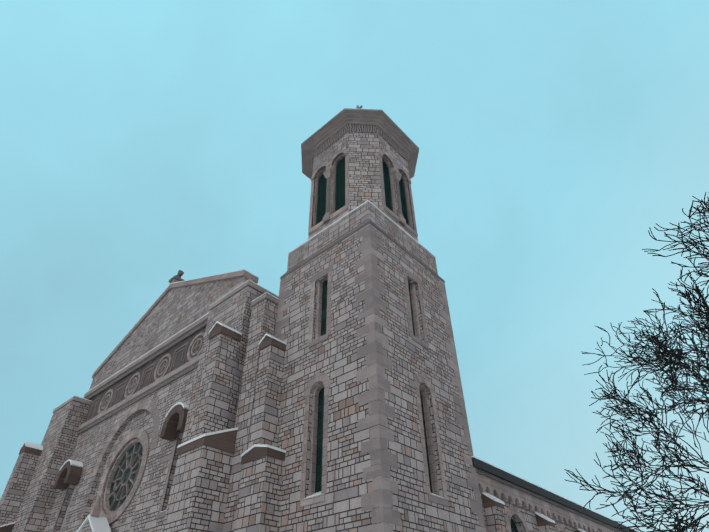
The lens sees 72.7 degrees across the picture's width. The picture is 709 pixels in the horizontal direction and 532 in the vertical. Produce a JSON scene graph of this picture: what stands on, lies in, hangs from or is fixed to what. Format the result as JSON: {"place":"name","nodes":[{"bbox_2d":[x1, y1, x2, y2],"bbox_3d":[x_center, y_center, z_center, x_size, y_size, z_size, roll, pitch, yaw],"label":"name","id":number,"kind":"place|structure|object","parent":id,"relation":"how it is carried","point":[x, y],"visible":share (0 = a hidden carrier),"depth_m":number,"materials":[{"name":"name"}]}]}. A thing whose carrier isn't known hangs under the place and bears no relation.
{"place":"outdoors","nodes":[
{"label":"outdoors","id":0,"kind":"place"},
{"bbox_2d":[44,276,256,531],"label":"facade wall","id":1,"kind":"structure","parent":0,"point":[174,311],"depth_m":31.94,"materials":[{"name":"grey stone"}]},
{"bbox_2d":[0,0,708,531],"label":"sky","id":2,"kind":"structure","parent":0,"point":[143,142],"materials":[{"name":"blue"}]},
{"bbox_2d":[277,223,484,531],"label":"tower","id":3,"kind":"structure","parent":0,"point":[333,356],"depth_m":19.63,"materials":[{"name":"grey stone"}]},
{"bbox_2d":[308,132,417,240],"bbox_3d":[0.408,-3.475,30.193,5.750,7.500,5.750,-30,-48,31],"label":"belfry","id":4,"kind":"object","parent":3,"relation":"on","point":[363,149],"visible":0.29,"depth_m":28.46,"materials":[{"name":"grey stone"}]},
{"bbox_2d":[471,456,638,531],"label":"cornice trim","id":5,"kind":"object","parent":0,"point":[498,487],"visible":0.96,"depth_m":22.89,"materials":[{"name":"grey stone"}]},
{"label":"ground","id":6,"kind":"structure","parent":0,"visible":0},
{"bbox_2d":[0,280,286,531],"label":"buttresses","id":7,"kind":"structure","parent":6,"relation":"on","point":[228,475],"depth_m":21.81,"materials":[{"name":"stone"}]},
{"bbox_2d":[51,269,258,531],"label":"facade trim","id":8,"kind":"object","parent":6,"relation":"on","point":[125,477],"visible":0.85,"depth_m":31.29,"materials":[{"name":"grey stone"}]},
{"bbox_2d":[275,200,485,531],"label":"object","id":9,"kind":"object","parent":6,"relation":"on","point":[362,215],"visible":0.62,"depth_m":20.08,"materials":[{"name":"grey stone"}]},
{"bbox_2d":[301,105,418,236],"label":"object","id":10,"kind":"object","parent":9,"relation":"on","point":[380,122],"visible":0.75,"depth_m":30.18,"materials":[{"name":"grey stone"}]},
{"bbox_2d":[480,493,576,531],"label":"side wall","id":11,"kind":"structure","parent":6,"relation":"on","point":[530,519],"depth_m":22.31,"materials":[{"name":"stone"}]},
{"bbox_2d":[564,192,708,531],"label":"tree","id":12,"kind":"object","parent":6,"relation":"on","point":[660,360],"visible":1,"depth_m":16.60,"materials":[{"name":"black plant"}]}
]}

